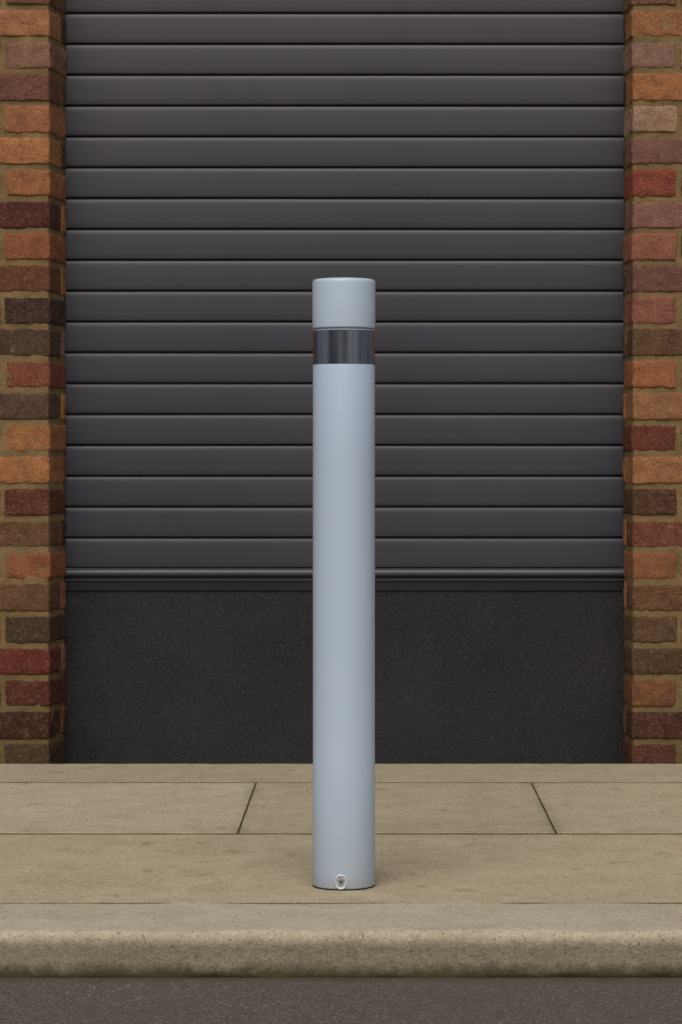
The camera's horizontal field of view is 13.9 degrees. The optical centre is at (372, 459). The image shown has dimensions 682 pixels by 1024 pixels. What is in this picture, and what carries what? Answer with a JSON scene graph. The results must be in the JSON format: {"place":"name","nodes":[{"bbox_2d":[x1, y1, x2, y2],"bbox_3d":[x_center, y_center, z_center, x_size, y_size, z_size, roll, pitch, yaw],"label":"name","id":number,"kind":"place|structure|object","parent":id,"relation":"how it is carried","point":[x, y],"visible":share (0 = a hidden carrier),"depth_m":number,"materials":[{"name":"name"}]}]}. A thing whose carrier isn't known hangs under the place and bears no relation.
{"place":"outdoors","nodes":[
{"label":"outdoors","id":0,"kind":"place"},
{"bbox_2d":[0,764,681,903],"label":"pavement","id":1,"kind":"structure","parent":0,"point":[243,833],"depth_m":5.25,"materials":[{"name":"stone"}]},
{"bbox_2d":[0,0,681,763],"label":"building","id":2,"kind":"structure","parent":1,"relation":"on","point":[198,198],"depth_m":6.63,"materials":[{"name":"metal"}]},
{"bbox_2d":[312,277,374,890],"bbox_3d":[-0.048,0.206,4.615,0.104,1.012,0.106,0,0,0],"label":"bollard","id":3,"kind":"object","parent":1,"relation":"on","point":[343,317],"visible":0.99,"depth_m":4.57,"materials":[{"name":"grey metal"}]},
{"bbox_2d":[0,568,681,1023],"bbox_3d":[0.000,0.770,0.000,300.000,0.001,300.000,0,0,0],"label":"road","id":4,"kind":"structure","parent":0,"point":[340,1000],"depth_m":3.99,"materials":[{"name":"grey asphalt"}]},
{"bbox_2d":[0,902,681,977],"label":"kerb","id":5,"kind":"structure","parent":4,"relation":"on","point":[347,940],"depth_m":4.17,"materials":[{"name":"concrete"}]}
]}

